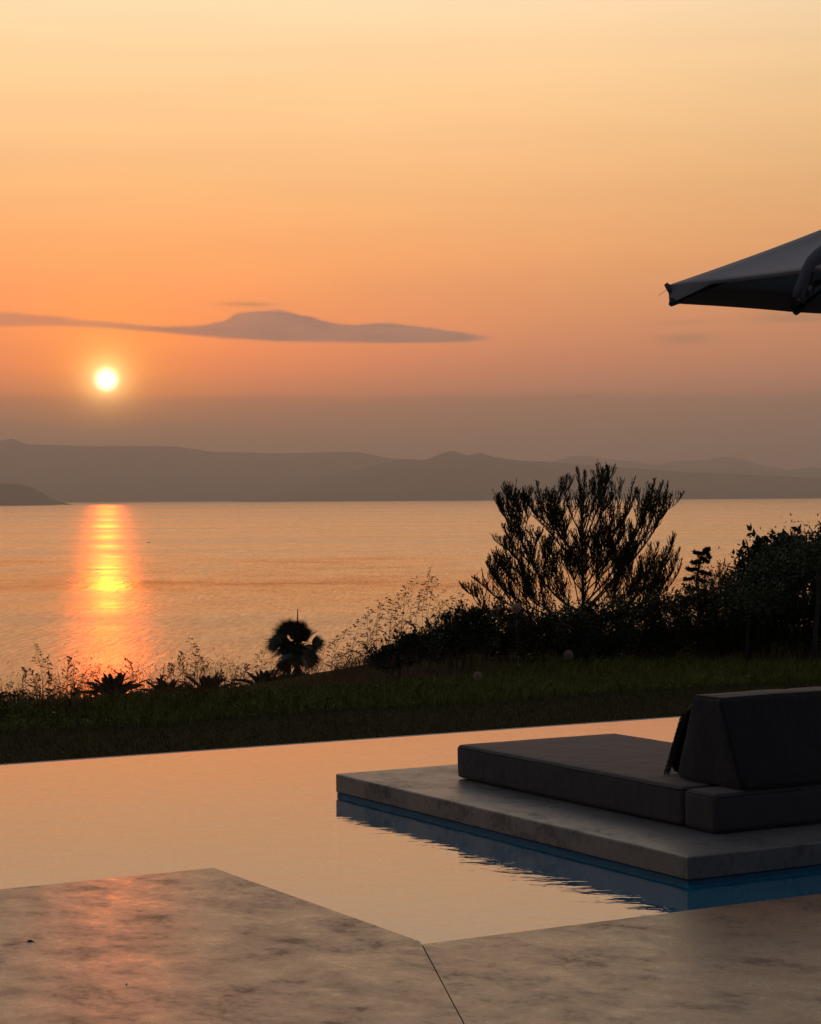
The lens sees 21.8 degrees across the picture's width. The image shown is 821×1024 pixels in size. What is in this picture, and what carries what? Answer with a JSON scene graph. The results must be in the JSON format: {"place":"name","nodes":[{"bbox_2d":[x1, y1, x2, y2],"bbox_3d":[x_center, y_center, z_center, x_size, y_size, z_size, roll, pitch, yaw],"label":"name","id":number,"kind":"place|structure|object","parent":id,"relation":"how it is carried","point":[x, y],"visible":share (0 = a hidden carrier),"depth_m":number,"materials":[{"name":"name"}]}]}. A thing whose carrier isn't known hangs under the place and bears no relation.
{"place":"outdoors","nodes":[
{"label":"outdoors","id":0,"kind":"place"},
{"bbox_2d":[0,483,71,505],"bbox_3d":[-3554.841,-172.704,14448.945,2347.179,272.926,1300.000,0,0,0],"label":"hills","id":1,"kind":"structure","parent":0,"point":[16,495],"depth_m":14187.81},
{"bbox_2d":[0,439,420,501],"bbox_3d":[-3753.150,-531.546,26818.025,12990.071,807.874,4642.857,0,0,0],"label":"hills","id":2,"kind":"structure","parent":0,"point":[60,473],"depth_m":25697.47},
{"bbox_2d":[0,868,462,1023],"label":"deck terrace","id":3,"kind":"structure","parent":0,"point":[208,946],"depth_m":7.19,"materials":[{"name":"stone"}]},
{"bbox_2d":[0,637,568,719],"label":"dry grass","id":4,"kind":"structure","parent":0,"point":[389,672],"depth_m":19.83,"materials":[{"name":"brown plant"}]},
{"bbox_2d":[0,498,820,702],"bbox_3d":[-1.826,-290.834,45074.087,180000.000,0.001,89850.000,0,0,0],"label":"sea","id":5,"kind":"structure","parent":0,"point":[106,584],"depth_m":1378.75,"materials":[{"name":"orange liquid"}]},
{"bbox_2d":[0,717,820,944],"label":"pool water","id":6,"kind":"structure","parent":0,"point":[286,819],"depth_m":9.82,"materials":[{"name":"liquid"}]},
{"bbox_2d":[0,626,820,763],"bbox_3d":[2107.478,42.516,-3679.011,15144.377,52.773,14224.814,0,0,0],"label":"ground","id":7,"kind":"structure","parent":0,"point":[316,728],"depth_m":17.50,"materials":[{"name":"plant"}]},
{"bbox_2d":[0,690,27,707],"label":"grass stalk","id":8,"kind":"object","parent":7,"relation":"on","point":[15,694],"depth_m":18.29,"materials":[{"name":"plant"}]},
{"bbox_2d":[1,680,27,701],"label":"grass stalk","id":9,"kind":"object","parent":7,"relation":"on","point":[10,686],"depth_m":18.93,"materials":[{"name":"plant"}]},
{"bbox_2d":[18,666,28,700],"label":"grass stalk","id":10,"kind":"object","parent":7,"relation":"on","point":[24,670],"depth_m":18.58,"materials":[{"name":"plant"}]},
{"bbox_2d":[13,685,40,704],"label":"grass stalk","id":11,"kind":"object","parent":7,"relation":"on","point":[30,693],"depth_m":18.13,"materials":[{"name":"plant"}]},
{"bbox_2d":[24,668,50,716],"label":"grass stalk","id":12,"kind":"object","parent":7,"relation":"on","point":[32,671],"depth_m":18.03,"materials":[{"name":"plant"}]},
{"bbox_2d":[26,642,54,716],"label":"grass stalk","id":13,"kind":"object","parent":7,"relation":"on","point":[41,673],"depth_m":17.94,"materials":[{"name":"plant"}]},
{"bbox_2d":[25,655,58,721],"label":"grass stalk","id":14,"kind":"object","parent":7,"relation":"on","point":[42,685],"depth_m":17.59,"materials":[{"name":"plant"}]},
{"bbox_2d":[41,670,56,716],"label":"grass stalk","id":15,"kind":"object","parent":7,"relation":"on","point":[48,671],"depth_m":17.89,"materials":[{"name":"plant"}]},
{"bbox_2d":[34,682,64,722],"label":"grass stalk","id":16,"kind":"object","parent":7,"relation":"on","point":[60,685],"depth_m":17.57,"materials":[{"name":"plant"}]},
{"bbox_2d":[57,661,80,708],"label":"grass stalk","id":17,"kind":"object","parent":7,"relation":"on","point":[68,684],"depth_m":17.96,"materials":[{"name":"plant"}]},
{"bbox_2d":[52,671,85,700],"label":"grass stalk","id":18,"kind":"object","parent":7,"relation":"on","point":[77,685],"depth_m":18.66,"materials":[{"name":"plant"}]},
{"bbox_2d":[62,655,83,715],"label":"grass stalk","id":19,"kind":"object","parent":7,"relation":"on","point":[69,659],"depth_m":17.65,"materials":[{"name":"plant"}]},
{"bbox_2d":[70,683,90,713],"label":"grass stalk","id":20,"kind":"object","parent":7,"relation":"on","point":[74,684],"depth_m":17.68,"materials":[{"name":"plant"}]},
{"bbox_2d":[80,663,102,703],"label":"grass stalk","id":21,"kind":"object","parent":7,"relation":"on","point":[97,677],"depth_m":18.42,"materials":[{"name":"plant"}]},
{"bbox_2d":[70,672,145,702],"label":"agave plant","id":22,"kind":"object","parent":7,"relation":"on","point":[110,684],"visible":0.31,"depth_m":37.88,"materials":[{"name":"green plant"}]},
{"bbox_2d":[100,666,133,702],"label":"grass stalk","id":23,"kind":"object","parent":7,"relation":"on","point":[112,680],"depth_m":18.57,"materials":[{"name":"plant"}]},
{"bbox_2d":[113,668,143,711],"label":"grass stalk","id":24,"kind":"object","parent":7,"relation":"on","point":[125,685],"depth_m":18.04,"materials":[{"name":"plant"}]},
{"bbox_2d":[124,657,155,708],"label":"grass stalk","id":25,"kind":"object","parent":7,"relation":"on","point":[127,660],"depth_m":17.95,"materials":[{"name":"plant"}]},
{"bbox_2d":[133,670,162,710],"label":"grass stalk","id":26,"kind":"object","parent":7,"relation":"on","point":[140,689],"depth_m":17.64,"materials":[{"name":"plant"}]},
{"bbox_2d":[139,680,165,695],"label":"grass stalk","id":27,"kind":"object","parent":7,"relation":"on","point":[154,687],"depth_m":18.77,"materials":[{"name":"plant"}]},
{"bbox_2d":[156,675,170,698],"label":"grass stalk","id":28,"kind":"object","parent":7,"relation":"on","point":[160,676],"depth_m":18.70,"materials":[{"name":"plant"}]},
{"bbox_2d":[151,658,182,708],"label":"grass stalk","id":29,"kind":"object","parent":7,"relation":"on","point":[167,678],"depth_m":17.99,"materials":[{"name":"plant"}]},
{"bbox_2d":[141,677,195,693],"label":"young palm","id":30,"kind":"object","parent":7,"relation":"on","point":[173,683],"visible":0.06,"depth_m":40.07,"materials":[{"name":"green plant"}]},
{"bbox_2d":[162,662,181,699],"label":"grass stalk","id":31,"kind":"object","parent":7,"relation":"on","point":[171,668],"depth_m":18.67,"materials":[{"name":"plant"}]},
{"bbox_2d":[165,670,195,709],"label":"grass stalk","id":32,"kind":"object","parent":7,"relation":"on","point":[188,677],"depth_m":18.25,"materials":[{"name":"plant"}]},
{"bbox_2d":[173,637,202,693],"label":"grass stalk","id":33,"kind":"object","parent":7,"relation":"on","point":[191,659],"depth_m":18.21,"materials":[{"name":"brown plant"}]},
{"bbox_2d":[178,651,199,705],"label":"grass stalk","id":34,"kind":"object","parent":7,"relation":"on","point":[180,665],"depth_m":18.23,"materials":[{"name":"brown plant"}]},
{"bbox_2d":[173,655,205,713],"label":"grass stalk","id":35,"kind":"object","parent":7,"relation":"on","point":[197,682],"depth_m":17.82,"materials":[{"name":"plant"}]},
{"bbox_2d":[179,645,204,704],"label":"grass stalk","id":36,"kind":"object","parent":7,"relation":"on","point":[190,675],"depth_m":18.52,"materials":[{"name":"brown plant"}]},
{"bbox_2d":[192,669,223,702],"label":"grass stalk","id":37,"kind":"object","parent":7,"relation":"on","point":[218,673],"depth_m":18.82,"materials":[{"name":"plant"}]},
{"bbox_2d":[182,674,241,691],"bbox_3d":[-3.555,3.236,38.046,1.450,0.678,1.563,0,0,0],"label":"young palm","id":38,"kind":"object","parent":7,"relation":"on","point":[209,676],"visible":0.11,"depth_m":37.97,"materials":[{"name":"green plant"}]},
{"bbox_2d":[199,662,226,696],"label":"grass stalk","id":39,"kind":"object","parent":7,"relation":"on","point":[209,691],"depth_m":18.53,"materials":[{"name":"plant"}]},
{"bbox_2d":[229,676,243,713],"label":"grass stalk","id":40,"kind":"object","parent":7,"relation":"on","point":[239,682],"depth_m":18.02,"materials":[{"name":"plant"}]},
{"bbox_2d":[220,663,258,706],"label":"grass stalk","id":41,"kind":"object","parent":7,"relation":"on","point":[247,668],"depth_m":18.29,"materials":[{"name":"plant"}]},
{"bbox_2d":[246,650,262,685],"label":"grass stalk","id":42,"kind":"object","parent":7,"relation":"on","point":[254,666],"depth_m":29.40,"materials":[{"name":"brown plant"}]},
{"bbox_2d":[251,660,267,689],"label":"grass stalk","id":43,"kind":"object","parent":7,"relation":"on","point":[261,669],"depth_m":28.14,"materials":[{"name":"brown plant"}]},
{"bbox_2d":[232,668,298,683],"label":"young palm","id":44,"kind":"object","parent":7,"relation":"on","point":[266,675],"visible":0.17,"depth_m":41.91,"materials":[{"name":"green plant"}]},
{"bbox_2d":[263,609,326,677],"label":"fan palm","id":45,"kind":"object","parent":7,"relation":"on","point":[298,632],"visible":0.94,"depth_m":99.85,"materials":[{"name":"green plant"}]},
{"bbox_2d":[322,630,345,668],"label":"grass stalk","id":46,"kind":"object","parent":7,"relation":"on","point":[334,647],"depth_m":28.95,"materials":[{"name":"brown plant"}]},
{"bbox_2d":[0,716,679,764],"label":"pool","id":47,"kind":"structure","parent":7,"relation":"on","point":[329,741],"depth_m":13.96,"materials":[{"name":"grey stone"}]},
{"bbox_2d":[336,764,820,884],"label":"platform","id":48,"kind":"structure","parent":47,"relation":"on","point":[683,854],"depth_m":9.55,"materials":[{"name":"concrete"}]},
{"bbox_2d":[457,686,820,832],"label":"daybed","id":49,"kind":"object","parent":48,"relation":"on","point":[750,760],"visible":1,"depth_m":9.62,"materials":[{"name":"fabric"}]},
{"bbox_2d":[664,705,691,774],"bbox_3d":[1.447,1.047,9.989,0.532,0.359,0.209,-1,0,-30],"label":"throw pillow","id":50,"kind":"object","parent":49,"relation":"on","point":[674,758],"visible":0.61,"depth_m":9.87,"materials":[{"name":"fabric"}]},
{"bbox_2d":[658,230,820,314],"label":"parasol","id":51,"kind":"object","parent":48,"relation":"on","point":[786,277],"visible":1,"depth_m":11.93,"materials":[{"name":"grey fabric"}]},
{"bbox_2d":[326,622,356,664],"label":"grass stalk","id":52,"kind":"object","parent":7,"relation":"on","point":[340,641],"depth_m":29.25,"materials":[{"name":"brown plant"}]},
{"bbox_2d":[335,642,366,670],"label":"grass stalk","id":53,"kind":"object","parent":7,"relation":"on","point":[353,653],"depth_m":28.75,"materials":[{"name":"brown plant"}]},
{"bbox_2d":[346,633,363,662],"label":"grass stalk","id":54,"kind":"object","parent":7,"relation":"on","point":[352,645],"depth_m":29.91,"materials":[{"name":"brown plant"}]},
{"bbox_2d":[348,614,366,659],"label":"grass stalk","id":55,"kind":"object","parent":7,"relation":"on","point":[358,633],"depth_m":28.33,"materials":[{"name":"brown plant"}]},
{"bbox_2d":[358,606,373,654],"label":"grass stalk","id":56,"kind":"object","parent":7,"relation":"on","point":[364,626],"depth_m":29.78,"materials":[{"name":"brown plant"}]},
{"bbox_2d":[360,621,378,652],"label":"grass stalk","id":57,"kind":"object","parent":7,"relation":"on","point":[370,632],"depth_m":29.93,"materials":[{"name":"brown plant"}]},
{"bbox_2d":[363,614,385,658],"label":"grass stalk","id":58,"kind":"object","parent":7,"relation":"on","point":[373,630],"depth_m":28.16,"materials":[{"name":"brown plant"}]},
{"bbox_2d":[367,600,387,647],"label":"grass stalk","id":59,"kind":"object","parent":7,"relation":"on","point":[379,618],"depth_m":29.00,"materials":[{"name":"brown plant"}]},
{"bbox_2d":[371,596,390,646],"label":"grass stalk","id":60,"kind":"object","parent":7,"relation":"on","point":[381,618],"depth_m":29.07,"materials":[{"name":"brown plant"}]},
{"bbox_2d":[376,607,402,638],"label":"grass stalk","id":61,"kind":"object","parent":7,"relation":"on","point":[390,623],"depth_m":28.14,"materials":[{"name":"brown plant"}]},
{"bbox_2d":[383,593,400,638],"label":"grass stalk","id":62,"kind":"object","parent":7,"relation":"on","point":[392,607],"depth_m":29.09,"materials":[{"name":"brown plant"}]},
{"bbox_2d":[387,604,404,642],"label":"grass stalk","id":63,"kind":"object","parent":7,"relation":"on","point":[395,620],"depth_m":28.43,"materials":[{"name":"brown plant"}]},
{"bbox_2d":[387,592,407,646],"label":"grass stalk","id":64,"kind":"object","parent":7,"relation":"on","point":[395,613],"depth_m":28.85,"materials":[{"name":"brown plant"}]},
{"bbox_2d":[393,582,410,643],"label":"grass stalk","id":65,"kind":"object","parent":7,"relation":"on","point":[403,606],"depth_m":29.58,"materials":[{"name":"brown plant"}]},
{"bbox_2d":[391,577,417,643],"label":"grass stalk","id":66,"kind":"object","parent":7,"relation":"on","point":[408,597],"depth_m":29.83,"materials":[{"name":"brown plant"}]},
{"bbox_2d":[362,620,447,682],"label":"shrub","id":67,"kind":"object","parent":7,"relation":"on","point":[412,641],"visible":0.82,"depth_m":21.33,"materials":[{"name":"green plant"}]},
{"bbox_2d":[0,625,820,732],"bbox_3d":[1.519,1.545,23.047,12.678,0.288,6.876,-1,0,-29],"label":"meadow grass","id":68,"kind":"structure","parent":7,"relation":"on","point":[799,664],"depth_m":19.91,"materials":[{"name":"plant"}]},
{"bbox_2d":[404,586,430,625],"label":"grass stalk","id":69,"kind":"object","parent":7,"relation":"on","point":[418,604],"depth_m":29.13,"materials":[{"name":"brown plant"}]},
{"bbox_2d":[413,577,432,627],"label":"grass stalk","id":70,"kind":"object","parent":7,"relation":"on","point":[424,596],"depth_m":28.05,"materials":[{"name":"brown plant"}]},
{"bbox_2d":[414,592,432,628],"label":"grass stalk","id":71,"kind":"object","parent":7,"relation":"on","point":[422,606],"depth_m":29.59,"materials":[{"name":"brown plant"}]},
{"bbox_2d":[420,575,437,629],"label":"grass stalk","id":72,"kind":"object","parent":7,"relation":"on","point":[432,595],"depth_m":28.38,"materials":[{"name":"brown plant"}]},
{"bbox_2d":[424,567,437,619],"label":"grass stalk","id":73,"kind":"object","parent":7,"relation":"on","point":[427,591],"depth_m":30.91,"materials":[{"name":"brown plant"}]},
{"bbox_2d":[429,590,445,623],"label":"grass stalk","id":74,"kind":"object","parent":7,"relation":"on","point":[436,601],"depth_m":29.85,"materials":[{"name":"brown plant"}]},
{"bbox_2d":[432,596,454,626],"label":"grass stalk","id":75,"kind":"object","parent":7,"relation":"on","point":[441,607],"depth_m":28.48,"materials":[{"name":"brown plant"}]},
{"bbox_2d":[418,598,504,676],"bbox_3d":[0.453,1.311,21.965,1.052,0.861,0.665,0,1,44],"label":"shrub","id":76,"kind":"object","parent":7,"relation":"on","point":[474,626],"visible":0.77,"depth_m":21.81,"materials":[{"name":"green plant"}]},
{"bbox_2d":[473,672,481,680],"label":"seed globe plant","id":77,"kind":"object","parent":7,"relation":"on","point":[478,675],"visible":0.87,"depth_m":19.99,"materials":[{"name":"grey plant"}]},
{"bbox_2d":[511,603,520,664],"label":"seed globe plant","id":78,"kind":"object","parent":7,"relation":"on","point":[515,607],"visible":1,"depth_m":22.00,"materials":[{"name":"grey plant"}]},
{"bbox_2d":[470,595,572,666],"bbox_3d":[1.105,1.288,22.629,1.355,0.818,0.765,0,1,43],"label":"shrub","id":79,"kind":"object","parent":7,"relation":"on","point":[528,630],"visible":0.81,"depth_m":22.37,"materials":[{"name":"green plant"}]},
{"bbox_2d":[563,650,573,666],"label":"seed globe plant","id":80,"kind":"object","parent":7,"relation":"on","point":[570,652],"visible":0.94,"depth_m":21.99,"materials":[{"name":"grey plant"}]},
{"bbox_2d":[458,458,684,629],"bbox_3d":[3.027,1.005,39.995,4.296,4.039,1.813,0,0,0],"label":"evergreen shrub","id":81,"kind":"object","parent":7,"relation":"on","point":[622,556],"visible":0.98,"depth_m":39.92,"materials":[{"name":"green plant"}]},
{"bbox_2d":[537,593,644,667],"bbox_3d":[1.893,1.269,22.726,1.193,0.826,1.056,0,0,0],"label":"shrub","id":82,"kind":"object","parent":7,"relation":"on","point":[591,634],"visible":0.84,"depth_m":22.52,"materials":[{"name":"green plant"}]},
{"bbox_2d":[605,585,710,663],"bbox_3d":[2.621,1.234,23.070,1.001,0.889,0.926,-1,1,-38],"label":"shrub","id":83,"kind":"object","parent":7,"relation":"on","point":[655,618],"visible":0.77,"depth_m":22.95,"materials":[{"name":"green plant"}]},
{"bbox_2d":[682,546,711,652],"bbox_3d":[3.278,1.016,24.211,0.462,1.273,0.308,0,0,0],"label":"conifer","id":84,"kind":"object","parent":7,"relation":"on","point":[705,551],"visible":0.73,"depth_m":24.17,"materials":[{"name":"green plant"}]},
{"bbox_2d":[667,572,752,663],"bbox_3d":[3.246,1.164,23.367,0.979,1.028,0.734,0,0,0],"label":"shrub","id":85,"kind":"object","parent":7,"relation":"on","point":[697,635],"visible":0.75,"depth_m":23.22,"materials":[{"name":"green plant"}]},
{"bbox_2d":[693,558,737,657],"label":"seeding shrub","id":86,"kind":"object","parent":7,"relation":"on","point":[724,573],"visible":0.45,"depth_m":24.17,"materials":[{"name":"green plant"}]},
{"bbox_2d":[679,547,811,666],"bbox_3d":[3.570,1.022,22.623,1.530,1.337,1.132,0,0,0],"label":"sapling","id":87,"kind":"object","parent":7,"relation":"on","point":[748,594],"visible":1,"depth_m":22.57,"materials":[{"name":"green plant"}]},
{"bbox_2d":[729,542,772,653],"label":"broadleaf shrub","id":88,"kind":"object","parent":7,"relation":"on","point":[741,563],"visible":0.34,"depth_m":24.73,"materials":[{"name":"green plant"}]},
{"bbox_2d":[703,543,808,661],"bbox_3d":[3.839,1.003,23.517,1.371,1.319,0.800,-1,1,-35],"label":"shrub","id":89,"kind":"object","parent":7,"relation":"on","point":[754,639],"visible":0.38,"depth_m":23.33,"materials":[{"name":"green plant"}]},
{"bbox_2d":[742,524,810,650],"bbox_3d":[4.335,0.885,25.003,0.966,1.519,0.914,0,0,0],"label":"broadleaf shrub","id":90,"kind":"object","parent":7,"relation":"on","point":[759,539],"visible":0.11,"depth_m":24.87,"materials":[{"name":"green plant"}]},
{"bbox_2d":[746,532,820,662],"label":"shrub","id":91,"kind":"object","parent":7,"relation":"on","point":[805,609],"visible":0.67,"depth_m":23.08,"materials":[{"name":"green plant"}]},
{"bbox_2d":[747,513,820,666],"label":"sapling","id":92,"kind":"object","parent":7,"relation":"on","point":[809,554],"visible":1,"depth_m":22.29,"materials":[{"name":"green plant"}]},
{"bbox_2d":[798,521,820,654],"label":"seeding shrub","id":93,"kind":"object","parent":7,"relation":"on","point":[813,544],"visible":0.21,"depth_m":23.95,"materials":[{"name":"green plant"}]},
{"bbox_2d":[327,603,493,681],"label":"dry grass","id":94,"kind":"structure","parent":0,"point":[352,664],"depth_m":28.15,"materials":[{"name":"brown plant"}]},
{"bbox_2d":[0,0,820,469],"label":"sky","id":95,"kind":"structure","parent":0,"point":[394,229],"materials":[{"name":"orange"}]},
{"bbox_2d":[234,451,820,501],"bbox_3d":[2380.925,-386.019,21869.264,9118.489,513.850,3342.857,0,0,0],"label":"hills","id":96,"kind":"structure","parent":0,"point":[452,476],"depth_m":20967.05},
{"bbox_2d":[422,894,820,1023],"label":"deck terrace","id":97,"kind":"structure","parent":0,"point":[758,962],"depth_m":7.05,"materials":[{"name":"stone"}]},
{"bbox_2d":[422,945,463,1023],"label":"deck joint","id":98,"kind":"object","parent":97,"relation":"attached to","point":[443,985],"visible":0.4,"depth_m":6.87,"materials":[{"name":"black"}]},
{"bbox_2d":[553,456,820,477],"bbox_3d":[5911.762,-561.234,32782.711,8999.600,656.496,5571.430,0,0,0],"label":"hills","id":99,"kind":"structure","parent":0,"point":[724,465],"depth_m":32461.21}
]}

